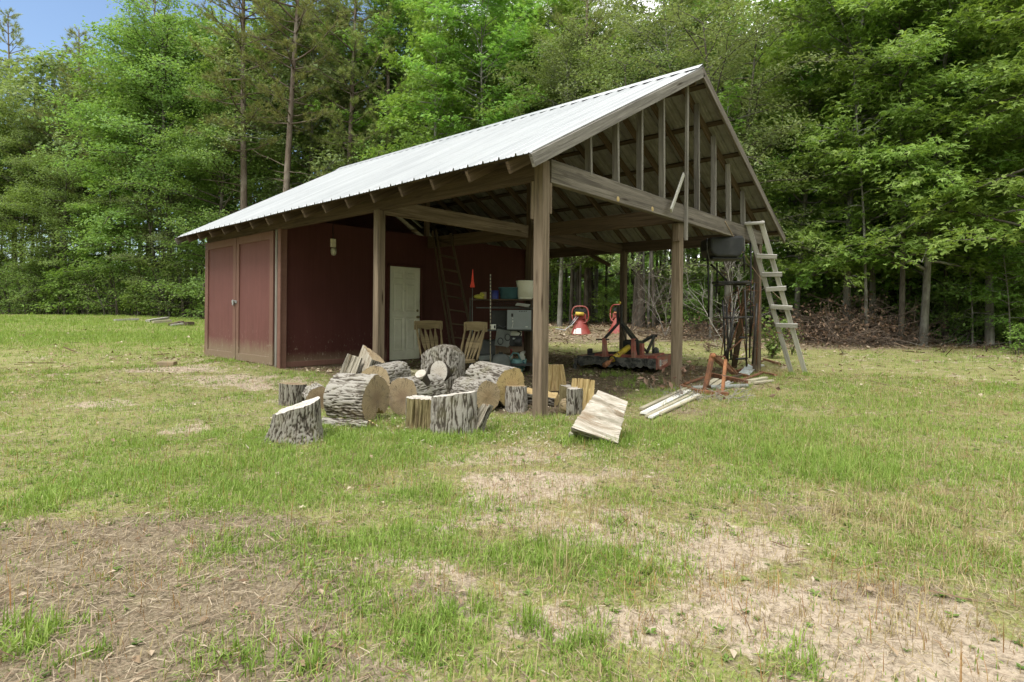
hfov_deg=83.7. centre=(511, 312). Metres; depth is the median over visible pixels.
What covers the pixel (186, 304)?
shrub
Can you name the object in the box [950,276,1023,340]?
shrub
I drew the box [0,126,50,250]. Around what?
woodland tree
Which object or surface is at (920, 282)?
sapling
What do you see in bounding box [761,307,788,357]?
leafy weed
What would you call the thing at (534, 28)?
sweetgum tree
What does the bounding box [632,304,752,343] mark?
fallen branches
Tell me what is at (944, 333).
sapling
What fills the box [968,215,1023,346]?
sapling
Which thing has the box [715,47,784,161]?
woodland tree
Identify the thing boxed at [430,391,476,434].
slanted block
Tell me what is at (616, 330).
seed spreader
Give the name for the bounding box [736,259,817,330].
shrub
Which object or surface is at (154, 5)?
pine tree
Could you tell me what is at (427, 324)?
wooden chair
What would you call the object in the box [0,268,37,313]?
shrub
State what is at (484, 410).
root chunk
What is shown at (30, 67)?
woodland tree
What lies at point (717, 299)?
dead shrub
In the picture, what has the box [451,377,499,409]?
pale log
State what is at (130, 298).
shrub
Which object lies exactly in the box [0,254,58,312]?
shrub
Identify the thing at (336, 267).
pole barn
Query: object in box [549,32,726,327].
oak tree
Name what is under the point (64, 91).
oak tree
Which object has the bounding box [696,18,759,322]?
slender tree
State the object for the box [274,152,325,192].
slender tree
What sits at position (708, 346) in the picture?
leafy weed
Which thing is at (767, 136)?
oak tree
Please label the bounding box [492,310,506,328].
black cabinet
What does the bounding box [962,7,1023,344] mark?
slender tree
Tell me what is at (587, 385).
pale wedge
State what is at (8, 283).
shrub
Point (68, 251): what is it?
shrub
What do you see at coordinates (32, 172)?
slender tree
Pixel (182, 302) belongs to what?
shrub
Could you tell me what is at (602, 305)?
shrub
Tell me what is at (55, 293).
shrub
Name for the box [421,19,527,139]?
woodland tree
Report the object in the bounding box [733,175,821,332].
sapling
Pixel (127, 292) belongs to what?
shrub
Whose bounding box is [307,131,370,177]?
slender tree
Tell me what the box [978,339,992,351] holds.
leafy weed
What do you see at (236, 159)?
slender tree
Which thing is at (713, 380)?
loose board
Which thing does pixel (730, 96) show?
sapling
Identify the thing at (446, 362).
knotted log
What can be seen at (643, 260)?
sapling
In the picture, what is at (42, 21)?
sky
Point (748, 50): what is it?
woodland tree
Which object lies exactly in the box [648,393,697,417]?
loose board
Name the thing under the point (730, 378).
channel frame
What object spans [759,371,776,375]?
scrap bar
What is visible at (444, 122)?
slender tree
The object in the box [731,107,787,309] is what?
slender tree
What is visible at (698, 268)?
sapling
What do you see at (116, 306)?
shrub
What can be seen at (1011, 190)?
sweetgum tree
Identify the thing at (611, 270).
woods
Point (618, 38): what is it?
slender tree
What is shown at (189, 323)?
old timber
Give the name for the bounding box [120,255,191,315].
shrub
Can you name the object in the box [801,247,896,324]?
shrub
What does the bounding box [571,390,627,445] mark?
split firewood piece
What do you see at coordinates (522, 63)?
slender tree
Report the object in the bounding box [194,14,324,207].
woodland tree
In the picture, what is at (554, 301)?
shrub
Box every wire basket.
[492,301,504,306]
[505,301,518,306]
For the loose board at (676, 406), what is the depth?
6.81 m
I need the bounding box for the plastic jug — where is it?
[519,351,524,369]
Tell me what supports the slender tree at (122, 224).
on the ground at (946, 670)
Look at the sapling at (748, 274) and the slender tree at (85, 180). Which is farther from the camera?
the slender tree at (85, 180)
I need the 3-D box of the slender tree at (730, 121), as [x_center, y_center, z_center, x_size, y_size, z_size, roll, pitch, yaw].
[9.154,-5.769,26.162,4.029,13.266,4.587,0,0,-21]
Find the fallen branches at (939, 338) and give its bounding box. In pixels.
[849,301,999,349]
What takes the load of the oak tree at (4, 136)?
on the ground at (946, 670)
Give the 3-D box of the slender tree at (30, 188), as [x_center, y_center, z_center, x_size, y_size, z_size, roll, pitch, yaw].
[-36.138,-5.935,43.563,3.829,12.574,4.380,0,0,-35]
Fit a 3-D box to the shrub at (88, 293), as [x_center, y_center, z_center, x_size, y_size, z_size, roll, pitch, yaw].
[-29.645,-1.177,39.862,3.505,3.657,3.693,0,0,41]
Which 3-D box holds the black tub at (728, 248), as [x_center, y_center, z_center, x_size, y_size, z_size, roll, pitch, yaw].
[3.882,-1.156,10.600,0.707,0.467,0.600,0,0,0]
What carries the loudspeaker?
on the shelf rack
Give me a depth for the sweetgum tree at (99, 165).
39.64 m
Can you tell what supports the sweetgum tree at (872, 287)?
on the ground at (946, 670)
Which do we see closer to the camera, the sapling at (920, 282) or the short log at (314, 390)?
the short log at (314, 390)
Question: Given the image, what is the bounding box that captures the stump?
[262,396,324,445]
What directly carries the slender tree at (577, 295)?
on the ground at (946, 670)
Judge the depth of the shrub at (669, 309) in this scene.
23.74 m
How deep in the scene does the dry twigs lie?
7.77 m
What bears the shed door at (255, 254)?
in the pole barn
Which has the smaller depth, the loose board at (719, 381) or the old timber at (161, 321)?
the loose board at (719, 381)
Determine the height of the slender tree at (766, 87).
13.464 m
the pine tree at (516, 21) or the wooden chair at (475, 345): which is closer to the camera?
the wooden chair at (475, 345)
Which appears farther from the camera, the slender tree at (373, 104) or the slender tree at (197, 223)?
the slender tree at (197, 223)
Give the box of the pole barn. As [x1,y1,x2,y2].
[174,64,785,417]
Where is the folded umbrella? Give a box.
[470,270,474,363]
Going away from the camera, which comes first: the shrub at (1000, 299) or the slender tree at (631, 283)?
the shrub at (1000, 299)
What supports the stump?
on the ground at (946, 670)
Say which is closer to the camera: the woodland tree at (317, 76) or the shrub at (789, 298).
the shrub at (789, 298)
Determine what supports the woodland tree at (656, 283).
on the ground at (946, 670)
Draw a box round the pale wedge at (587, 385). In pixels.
[571,378,594,410]
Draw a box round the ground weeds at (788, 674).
[0,360,1023,681]
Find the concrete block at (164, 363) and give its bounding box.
[157,361,176,366]
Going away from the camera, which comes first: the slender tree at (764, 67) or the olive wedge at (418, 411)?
the olive wedge at (418, 411)
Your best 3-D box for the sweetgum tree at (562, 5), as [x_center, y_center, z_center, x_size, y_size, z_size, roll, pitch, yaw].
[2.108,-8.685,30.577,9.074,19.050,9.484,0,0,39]
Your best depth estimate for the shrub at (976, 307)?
17.52 m
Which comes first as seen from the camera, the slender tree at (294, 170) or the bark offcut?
the bark offcut
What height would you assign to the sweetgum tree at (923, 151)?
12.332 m
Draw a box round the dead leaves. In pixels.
[0,322,1023,681]
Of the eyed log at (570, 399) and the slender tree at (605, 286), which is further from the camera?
the slender tree at (605, 286)
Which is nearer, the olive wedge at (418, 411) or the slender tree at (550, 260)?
the olive wedge at (418, 411)
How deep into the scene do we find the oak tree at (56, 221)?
39.81 m
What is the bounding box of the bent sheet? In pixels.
[739,364,754,374]
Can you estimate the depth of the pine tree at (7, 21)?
52.38 m
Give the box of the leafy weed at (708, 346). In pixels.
[702,338,713,351]
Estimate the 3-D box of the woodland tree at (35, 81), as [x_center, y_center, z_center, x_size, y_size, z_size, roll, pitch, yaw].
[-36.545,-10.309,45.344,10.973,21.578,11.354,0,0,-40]
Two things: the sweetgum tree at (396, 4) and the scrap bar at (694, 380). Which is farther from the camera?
the sweetgum tree at (396, 4)
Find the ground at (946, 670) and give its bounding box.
[0,312,1023,681]
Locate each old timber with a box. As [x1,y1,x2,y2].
[114,318,138,320]
[145,317,168,321]
[152,320,171,322]
[180,322,194,325]
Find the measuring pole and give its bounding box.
[490,274,490,361]
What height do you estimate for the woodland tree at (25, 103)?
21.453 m
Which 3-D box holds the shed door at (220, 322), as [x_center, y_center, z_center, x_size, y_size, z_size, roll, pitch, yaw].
[-6.193,-0.279,12.135,1.671,2.495,0.100,0,0,42]
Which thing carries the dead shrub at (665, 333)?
on the ground at (946, 670)
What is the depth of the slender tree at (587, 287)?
27.07 m
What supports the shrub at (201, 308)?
on the ground at (946, 670)
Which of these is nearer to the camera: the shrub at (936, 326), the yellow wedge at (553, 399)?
the yellow wedge at (553, 399)
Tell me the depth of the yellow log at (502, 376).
6.89 m
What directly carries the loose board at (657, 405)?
on the ground at (946, 670)
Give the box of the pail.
[516,280,532,298]
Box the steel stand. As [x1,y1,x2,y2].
[707,241,757,366]
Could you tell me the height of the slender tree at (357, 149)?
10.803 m
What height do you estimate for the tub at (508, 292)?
0.214 m
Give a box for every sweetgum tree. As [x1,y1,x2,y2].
[0,103,32,250]
[42,122,151,314]
[71,10,217,314]
[150,18,296,226]
[304,0,467,159]
[360,0,484,157]
[378,0,564,132]
[427,4,549,131]
[470,0,604,126]
[470,17,599,263]
[539,46,634,323]
[551,0,651,322]
[614,0,770,323]
[734,0,899,326]
[745,0,1017,337]
[746,34,817,296]
[754,84,847,300]
[755,0,979,327]
[782,0,1023,345]
[812,0,1023,344]
[825,0,1023,345]
[860,0,1023,258]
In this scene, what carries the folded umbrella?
on the ground at (946, 670)
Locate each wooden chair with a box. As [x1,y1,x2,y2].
[414,320,442,355]
[461,321,486,363]
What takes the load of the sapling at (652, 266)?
on the ground at (946, 670)
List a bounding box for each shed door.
[205,238,236,358]
[236,231,274,365]
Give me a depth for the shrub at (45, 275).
45.32 m
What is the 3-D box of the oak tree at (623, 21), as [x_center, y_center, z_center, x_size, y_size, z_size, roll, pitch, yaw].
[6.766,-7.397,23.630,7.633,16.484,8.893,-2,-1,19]
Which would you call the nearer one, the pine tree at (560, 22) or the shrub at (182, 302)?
the pine tree at (560, 22)
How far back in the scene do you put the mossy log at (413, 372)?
7.87 m
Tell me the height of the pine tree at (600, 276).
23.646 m
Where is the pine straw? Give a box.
[0,324,1023,681]
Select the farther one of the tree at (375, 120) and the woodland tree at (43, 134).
the woodland tree at (43, 134)
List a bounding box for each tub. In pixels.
[498,287,517,298]
[700,236,744,261]
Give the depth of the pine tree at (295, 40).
32.71 m
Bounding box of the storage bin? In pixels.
[479,339,494,355]
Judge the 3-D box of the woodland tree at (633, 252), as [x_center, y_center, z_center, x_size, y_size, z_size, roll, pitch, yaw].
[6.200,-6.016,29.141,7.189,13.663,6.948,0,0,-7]
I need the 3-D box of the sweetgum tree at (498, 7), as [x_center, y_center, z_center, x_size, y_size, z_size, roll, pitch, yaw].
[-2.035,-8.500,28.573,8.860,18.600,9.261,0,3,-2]
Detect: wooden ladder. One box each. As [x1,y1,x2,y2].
[431,229,477,361]
[745,221,806,371]
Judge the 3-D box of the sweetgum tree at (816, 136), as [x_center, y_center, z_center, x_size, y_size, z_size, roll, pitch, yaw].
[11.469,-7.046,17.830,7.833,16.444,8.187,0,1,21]
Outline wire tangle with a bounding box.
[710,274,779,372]
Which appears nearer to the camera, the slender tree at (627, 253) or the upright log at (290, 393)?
the upright log at (290, 393)
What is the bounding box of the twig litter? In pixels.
[0,320,1023,681]
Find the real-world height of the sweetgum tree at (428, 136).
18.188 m
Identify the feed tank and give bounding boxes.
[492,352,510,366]
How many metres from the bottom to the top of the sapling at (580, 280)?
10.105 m
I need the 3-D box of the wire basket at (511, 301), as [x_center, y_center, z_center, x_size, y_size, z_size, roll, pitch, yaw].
[0.001,-0.149,10.649,0.246,0.109,0.294,0,0,0]
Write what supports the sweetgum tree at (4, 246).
on the ground at (946, 670)
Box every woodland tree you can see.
[0,43,107,313]
[0,49,93,310]
[0,62,57,312]
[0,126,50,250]
[5,91,76,311]
[20,35,135,311]
[56,52,200,314]
[92,0,249,313]
[123,76,229,312]
[130,21,296,203]
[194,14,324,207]
[214,1,340,184]
[218,0,379,186]
[261,0,403,175]
[292,35,413,172]
[307,95,380,173]
[356,7,492,152]
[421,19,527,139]
[553,266,556,320]
[603,59,650,305]
[606,60,679,314]
[656,255,657,322]
[712,1,798,253]
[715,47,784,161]
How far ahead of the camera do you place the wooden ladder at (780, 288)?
10.94 m
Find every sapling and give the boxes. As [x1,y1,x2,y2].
[579,261,581,308]
[616,51,686,327]
[642,251,644,299]
[647,251,650,327]
[653,248,710,312]
[683,248,747,325]
[709,80,771,337]
[713,169,782,329]
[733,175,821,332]
[772,171,863,326]
[795,173,880,310]
[807,55,902,339]
[814,214,897,310]
[843,160,936,319]
[876,226,968,322]
[896,234,1000,337]
[912,1,1007,343]
[930,224,1023,344]
[935,186,1023,344]
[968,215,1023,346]
[981,190,1023,328]
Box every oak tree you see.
[0,95,93,313]
[0,145,132,314]
[12,65,133,250]
[12,65,152,313]
[27,0,261,315]
[75,153,208,315]
[101,78,301,319]
[177,0,395,207]
[486,2,633,325]
[527,22,617,321]
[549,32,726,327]
[564,0,767,139]
[604,0,870,337]
[742,11,904,323]
[751,1,1022,334]
[823,1,1023,342]
[884,0,1023,311]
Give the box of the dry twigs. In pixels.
[617,353,786,400]
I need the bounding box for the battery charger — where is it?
[491,324,506,329]
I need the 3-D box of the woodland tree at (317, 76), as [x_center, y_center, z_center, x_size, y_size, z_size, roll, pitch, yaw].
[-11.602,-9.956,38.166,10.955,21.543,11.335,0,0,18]
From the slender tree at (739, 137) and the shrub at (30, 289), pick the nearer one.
the slender tree at (739, 137)
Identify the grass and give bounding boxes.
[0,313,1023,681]
[0,314,1023,681]
[0,315,1023,681]
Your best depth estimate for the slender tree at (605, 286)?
31.71 m
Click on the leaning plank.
(736, 348)
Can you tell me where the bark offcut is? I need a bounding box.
[322,417,375,428]
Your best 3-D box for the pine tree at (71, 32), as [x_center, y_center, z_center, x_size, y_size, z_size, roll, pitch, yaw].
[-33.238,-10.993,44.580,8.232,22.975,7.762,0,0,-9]
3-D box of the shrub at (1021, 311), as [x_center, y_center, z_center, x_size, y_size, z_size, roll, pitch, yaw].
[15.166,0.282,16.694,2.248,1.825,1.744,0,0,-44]
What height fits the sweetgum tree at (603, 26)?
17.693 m
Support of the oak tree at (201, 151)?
on the ground at (946, 670)
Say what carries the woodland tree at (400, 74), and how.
on the ground at (946, 670)
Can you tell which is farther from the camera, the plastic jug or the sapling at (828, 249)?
the sapling at (828, 249)
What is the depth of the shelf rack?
10.48 m
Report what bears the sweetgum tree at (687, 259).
on the ground at (946, 670)
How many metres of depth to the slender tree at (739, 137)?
23.00 m
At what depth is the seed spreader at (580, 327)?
21.00 m
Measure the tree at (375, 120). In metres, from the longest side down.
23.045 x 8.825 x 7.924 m
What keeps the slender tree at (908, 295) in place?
on the ground at (946, 670)
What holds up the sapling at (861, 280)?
on the ground at (946, 670)
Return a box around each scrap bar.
[683,376,704,384]
[743,372,762,379]
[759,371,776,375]
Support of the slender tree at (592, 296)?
on the ground at (946, 670)
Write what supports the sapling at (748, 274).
on the ground at (946, 670)
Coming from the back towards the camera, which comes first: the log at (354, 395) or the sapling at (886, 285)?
the sapling at (886, 285)
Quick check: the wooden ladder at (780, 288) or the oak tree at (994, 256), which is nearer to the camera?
the wooden ladder at (780, 288)
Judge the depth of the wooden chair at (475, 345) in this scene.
8.38 m
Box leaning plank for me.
[731,289,748,367]
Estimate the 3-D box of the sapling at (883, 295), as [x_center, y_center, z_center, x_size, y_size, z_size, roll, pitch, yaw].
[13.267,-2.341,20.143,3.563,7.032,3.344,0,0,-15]
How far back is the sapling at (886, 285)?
19.01 m
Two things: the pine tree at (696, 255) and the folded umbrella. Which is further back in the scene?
the pine tree at (696, 255)
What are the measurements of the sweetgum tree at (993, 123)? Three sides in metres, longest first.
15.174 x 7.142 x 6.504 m
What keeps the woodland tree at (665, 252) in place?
on the ground at (946, 670)
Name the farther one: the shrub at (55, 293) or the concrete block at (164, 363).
the shrub at (55, 293)
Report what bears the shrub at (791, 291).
on the ground at (946, 670)
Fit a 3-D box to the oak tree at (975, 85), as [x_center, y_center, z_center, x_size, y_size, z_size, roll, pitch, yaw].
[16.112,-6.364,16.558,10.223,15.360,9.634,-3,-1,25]
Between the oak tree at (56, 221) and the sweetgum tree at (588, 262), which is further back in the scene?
the oak tree at (56, 221)
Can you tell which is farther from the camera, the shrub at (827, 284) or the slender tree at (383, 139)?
the slender tree at (383, 139)
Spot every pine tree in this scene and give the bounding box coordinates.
[0,6,58,312]
[6,26,142,313]
[82,0,180,314]
[166,33,206,314]
[181,0,317,245]
[233,0,359,191]
[298,0,399,173]
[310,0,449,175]
[479,0,585,78]
[519,0,628,322]
[539,0,636,318]
[691,23,706,322]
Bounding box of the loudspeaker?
[495,329,510,346]
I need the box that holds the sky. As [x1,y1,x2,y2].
[0,0,953,281]
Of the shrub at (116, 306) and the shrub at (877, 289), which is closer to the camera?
the shrub at (877, 289)
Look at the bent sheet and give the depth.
11.30 m
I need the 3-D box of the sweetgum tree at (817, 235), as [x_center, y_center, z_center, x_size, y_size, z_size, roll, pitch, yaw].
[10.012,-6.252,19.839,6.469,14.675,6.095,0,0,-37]
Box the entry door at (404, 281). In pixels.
[390,266,419,359]
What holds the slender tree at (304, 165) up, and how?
on the ground at (946, 670)
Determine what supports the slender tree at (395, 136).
on the ground at (946, 670)
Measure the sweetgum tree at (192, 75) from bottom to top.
20.198 m
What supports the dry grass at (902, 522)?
on the ground at (946, 670)
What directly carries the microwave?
on the shelf rack
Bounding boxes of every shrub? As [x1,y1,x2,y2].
[0,247,38,306]
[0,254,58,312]
[0,257,55,313]
[0,258,29,313]
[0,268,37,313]
[3,271,57,313]
[5,244,75,313]
[5,247,74,313]
[21,272,92,314]
[38,242,108,314]
[53,269,112,314]
[54,265,129,314]
[63,258,146,314]
[89,262,177,314]
[111,249,197,315]
[114,280,159,315]
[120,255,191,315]
[121,255,203,317]
[132,265,188,316]
[151,247,204,315]
[166,279,204,318]
[188,260,204,307]
[549,277,558,321]
[549,279,576,322]
[584,285,629,323]
[612,283,657,323]
[628,249,700,334]
[630,258,688,331]
[630,263,704,324]
[645,263,700,326]
[656,274,713,326]
[666,281,721,326]
[683,261,770,345]
[693,263,765,329]
[736,256,837,329]
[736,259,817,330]
[744,281,827,331]
[777,276,842,327]
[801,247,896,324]
[821,273,915,329]
[876,274,940,335]
[886,277,954,337]
[887,283,940,335]
[915,283,995,341]
[929,289,1015,344]
[939,291,1001,342]
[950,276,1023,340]
[951,292,1014,344]
[970,289,1023,341]
[983,252,1023,341]
[983,323,1023,354]
[991,291,1023,344]
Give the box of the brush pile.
[743,281,956,348]
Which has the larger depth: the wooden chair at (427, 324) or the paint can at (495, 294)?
the paint can at (495, 294)
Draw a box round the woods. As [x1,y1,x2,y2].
[0,176,1006,322]
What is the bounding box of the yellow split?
[548,364,566,390]
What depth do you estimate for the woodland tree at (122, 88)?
40.61 m
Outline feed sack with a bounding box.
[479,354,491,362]
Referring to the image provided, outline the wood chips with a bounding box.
[208,409,706,461]
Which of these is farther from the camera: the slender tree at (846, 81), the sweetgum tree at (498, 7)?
the sweetgum tree at (498, 7)
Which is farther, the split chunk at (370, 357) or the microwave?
the microwave
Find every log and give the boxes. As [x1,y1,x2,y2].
[278,382,306,405]
[302,382,324,408]
[323,373,389,419]
[361,361,410,387]
[389,370,446,415]
[410,370,418,375]
[421,344,464,393]
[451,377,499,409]
[465,361,524,407]
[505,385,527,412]
[559,384,582,415]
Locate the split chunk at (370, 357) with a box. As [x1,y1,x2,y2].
[358,345,384,373]
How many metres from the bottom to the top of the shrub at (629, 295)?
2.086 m
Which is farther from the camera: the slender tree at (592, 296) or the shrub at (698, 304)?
the slender tree at (592, 296)
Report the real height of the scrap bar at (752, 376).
0.065 m
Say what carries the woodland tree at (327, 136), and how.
on the ground at (946, 670)
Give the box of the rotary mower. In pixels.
[573,301,670,369]
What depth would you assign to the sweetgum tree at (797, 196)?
25.30 m
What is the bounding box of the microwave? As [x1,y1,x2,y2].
[507,310,530,329]
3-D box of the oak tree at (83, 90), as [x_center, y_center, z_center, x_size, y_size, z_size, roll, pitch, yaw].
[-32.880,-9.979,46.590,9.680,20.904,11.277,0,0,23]
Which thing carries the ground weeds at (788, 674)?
on the ground at (946, 670)
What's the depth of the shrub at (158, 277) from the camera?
37.76 m
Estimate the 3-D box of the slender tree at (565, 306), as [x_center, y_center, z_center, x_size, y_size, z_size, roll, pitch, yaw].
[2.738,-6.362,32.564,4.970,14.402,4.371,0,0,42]
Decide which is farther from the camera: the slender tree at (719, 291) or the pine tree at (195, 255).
the pine tree at (195, 255)
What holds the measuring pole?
on the ground at (946, 670)
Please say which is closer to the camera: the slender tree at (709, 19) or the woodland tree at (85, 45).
the slender tree at (709, 19)
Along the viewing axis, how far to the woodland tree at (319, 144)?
35.85 m
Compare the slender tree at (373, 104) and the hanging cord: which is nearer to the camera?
the hanging cord
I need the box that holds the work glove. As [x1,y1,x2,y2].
[474,292,484,298]
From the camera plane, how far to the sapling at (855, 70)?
17.34 m
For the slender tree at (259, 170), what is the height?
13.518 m
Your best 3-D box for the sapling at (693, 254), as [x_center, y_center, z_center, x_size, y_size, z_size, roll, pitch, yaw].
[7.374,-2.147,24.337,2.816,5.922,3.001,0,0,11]
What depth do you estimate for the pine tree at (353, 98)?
33.24 m
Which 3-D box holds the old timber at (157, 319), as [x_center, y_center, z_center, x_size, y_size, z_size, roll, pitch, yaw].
[-19.355,0.381,31.262,0.200,0.238,2.856,0,0,-13]
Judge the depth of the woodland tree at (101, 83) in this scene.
41.44 m
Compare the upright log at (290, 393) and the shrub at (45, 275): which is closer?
the upright log at (290, 393)
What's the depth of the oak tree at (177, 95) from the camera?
37.53 m
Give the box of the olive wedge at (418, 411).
[405,395,430,429]
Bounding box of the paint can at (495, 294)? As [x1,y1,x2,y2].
[491,290,498,298]
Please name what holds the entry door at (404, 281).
in the pole barn
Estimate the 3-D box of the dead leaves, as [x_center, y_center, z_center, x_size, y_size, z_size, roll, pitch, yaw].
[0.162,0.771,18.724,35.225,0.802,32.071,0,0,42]
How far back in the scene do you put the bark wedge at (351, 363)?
7.21 m
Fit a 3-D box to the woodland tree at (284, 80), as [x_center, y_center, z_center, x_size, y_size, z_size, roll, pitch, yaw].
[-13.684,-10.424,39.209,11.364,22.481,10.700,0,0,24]
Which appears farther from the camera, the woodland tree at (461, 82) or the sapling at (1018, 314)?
the woodland tree at (461, 82)
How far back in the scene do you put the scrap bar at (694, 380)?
9.62 m
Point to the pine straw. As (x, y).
(180, 580)
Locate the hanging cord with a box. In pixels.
[725,221,780,299]
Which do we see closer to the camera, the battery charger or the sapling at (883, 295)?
the battery charger
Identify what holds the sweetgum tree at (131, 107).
on the ground at (946, 670)
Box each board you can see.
[639,387,686,409]
[640,390,690,413]
[645,392,692,416]
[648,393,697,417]
[659,394,700,414]
[709,378,718,384]
[712,379,721,384]
[753,379,773,383]
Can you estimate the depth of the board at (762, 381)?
9.42 m
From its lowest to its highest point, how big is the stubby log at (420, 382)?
0.534 m
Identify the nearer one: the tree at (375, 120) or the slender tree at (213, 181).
the tree at (375, 120)
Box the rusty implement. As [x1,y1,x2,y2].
[679,353,780,395]
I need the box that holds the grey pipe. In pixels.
[691,384,748,389]
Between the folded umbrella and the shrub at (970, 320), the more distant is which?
the shrub at (970, 320)
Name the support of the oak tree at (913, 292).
on the ground at (946, 670)
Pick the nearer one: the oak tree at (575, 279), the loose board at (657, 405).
the loose board at (657, 405)
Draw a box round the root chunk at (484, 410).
[475,403,493,434]
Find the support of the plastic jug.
on the ground at (946, 670)
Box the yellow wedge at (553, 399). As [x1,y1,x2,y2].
[527,387,558,406]
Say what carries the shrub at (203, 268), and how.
on the ground at (946, 670)
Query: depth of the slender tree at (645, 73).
24.92 m
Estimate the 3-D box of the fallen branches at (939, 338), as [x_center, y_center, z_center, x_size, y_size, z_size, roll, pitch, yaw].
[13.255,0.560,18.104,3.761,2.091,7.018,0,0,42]
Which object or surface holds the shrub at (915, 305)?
on the ground at (946, 670)
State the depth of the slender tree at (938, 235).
19.19 m
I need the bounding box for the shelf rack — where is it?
[469,298,532,373]
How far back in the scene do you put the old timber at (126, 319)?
30.04 m
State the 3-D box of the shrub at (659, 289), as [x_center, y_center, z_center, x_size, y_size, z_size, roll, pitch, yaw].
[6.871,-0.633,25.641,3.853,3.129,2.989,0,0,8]
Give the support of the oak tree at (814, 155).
on the ground at (946, 670)
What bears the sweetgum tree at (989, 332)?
on the ground at (946, 670)
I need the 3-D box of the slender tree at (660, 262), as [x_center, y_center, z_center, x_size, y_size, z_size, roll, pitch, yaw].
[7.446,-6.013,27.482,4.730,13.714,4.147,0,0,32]
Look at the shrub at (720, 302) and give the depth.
21.41 m
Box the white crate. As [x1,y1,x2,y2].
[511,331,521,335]
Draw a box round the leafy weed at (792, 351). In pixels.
[784,329,803,354]
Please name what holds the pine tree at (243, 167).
on the ground at (946, 670)
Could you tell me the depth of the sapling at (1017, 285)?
18.17 m
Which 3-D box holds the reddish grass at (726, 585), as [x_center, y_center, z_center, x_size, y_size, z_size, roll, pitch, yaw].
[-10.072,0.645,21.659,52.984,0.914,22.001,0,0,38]
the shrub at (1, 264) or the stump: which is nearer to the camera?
the stump
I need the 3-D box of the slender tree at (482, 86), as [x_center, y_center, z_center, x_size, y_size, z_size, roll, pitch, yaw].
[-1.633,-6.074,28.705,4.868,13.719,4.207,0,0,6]
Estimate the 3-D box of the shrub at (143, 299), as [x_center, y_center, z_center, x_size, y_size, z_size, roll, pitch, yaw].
[-23.882,-1.638,38.987,4.779,4.987,5.036,0,0,-16]
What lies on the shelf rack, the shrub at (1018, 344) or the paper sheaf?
the paper sheaf
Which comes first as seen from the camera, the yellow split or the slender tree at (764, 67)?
the yellow split
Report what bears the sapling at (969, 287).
on the ground at (946, 670)
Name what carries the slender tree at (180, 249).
on the ground at (946, 670)
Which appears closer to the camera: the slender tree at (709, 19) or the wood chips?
the wood chips
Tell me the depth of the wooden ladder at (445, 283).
12.54 m
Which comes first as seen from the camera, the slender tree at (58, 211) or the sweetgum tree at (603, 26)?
the sweetgum tree at (603, 26)
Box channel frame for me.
[711,372,767,384]
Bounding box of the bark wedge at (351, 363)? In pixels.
[340,354,362,373]
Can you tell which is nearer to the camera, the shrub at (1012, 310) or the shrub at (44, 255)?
the shrub at (1012, 310)
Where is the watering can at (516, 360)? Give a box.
[509,352,526,371]
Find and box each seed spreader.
[556,306,590,334]
[608,304,619,333]
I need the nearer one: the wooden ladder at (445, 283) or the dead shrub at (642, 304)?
the wooden ladder at (445, 283)
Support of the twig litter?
on the ground at (946, 670)
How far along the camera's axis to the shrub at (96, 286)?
40.55 m
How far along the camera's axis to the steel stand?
10.69 m
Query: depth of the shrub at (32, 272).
40.92 m
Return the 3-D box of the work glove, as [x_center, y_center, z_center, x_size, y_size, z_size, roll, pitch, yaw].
[-0.606,-0.303,10.580,0.166,0.143,0.250,0,0,42]
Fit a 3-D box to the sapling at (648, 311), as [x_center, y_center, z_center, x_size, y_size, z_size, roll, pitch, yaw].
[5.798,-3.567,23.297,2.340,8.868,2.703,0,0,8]
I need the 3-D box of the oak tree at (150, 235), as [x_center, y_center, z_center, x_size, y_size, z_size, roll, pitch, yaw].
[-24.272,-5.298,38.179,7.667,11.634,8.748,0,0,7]
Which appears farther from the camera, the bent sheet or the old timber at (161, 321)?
the old timber at (161, 321)
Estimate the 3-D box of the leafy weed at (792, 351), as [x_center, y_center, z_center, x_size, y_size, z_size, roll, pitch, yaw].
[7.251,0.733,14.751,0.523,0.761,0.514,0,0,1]
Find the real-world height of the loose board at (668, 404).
0.027 m
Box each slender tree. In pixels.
[0,153,54,313]
[4,153,63,313]
[35,178,71,313]
[48,136,106,313]
[97,168,148,314]
[171,176,187,313]
[180,175,207,315]
[192,169,238,209]
[206,115,277,199]
[229,131,280,200]
[253,113,327,189]
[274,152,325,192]
[291,139,331,184]
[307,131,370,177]
[350,105,423,157]
[351,136,385,161]
[372,75,459,153]
[372,101,439,151]
[416,109,474,141]
[427,49,520,137]
[486,36,581,113]
[523,85,562,320]
[533,46,601,308]
[564,262,567,321]
[566,76,613,323]
[582,13,673,89]
[588,54,607,321]
[596,12,700,323]
[597,42,651,322]
[605,254,606,322]
[628,57,664,323]
[631,253,631,319]
[673,0,788,124]
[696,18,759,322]
[697,31,758,323]
[705,66,766,325]
[718,0,846,331]
[718,129,738,322]
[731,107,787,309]
[738,43,807,313]
[752,43,802,205]
[761,27,884,243]
[849,5,988,329]
[938,3,1018,340]
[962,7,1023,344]
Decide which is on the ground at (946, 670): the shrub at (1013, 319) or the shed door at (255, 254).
the shrub at (1013, 319)
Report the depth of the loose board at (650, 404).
7.19 m
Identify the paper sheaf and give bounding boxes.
[515,303,529,306]

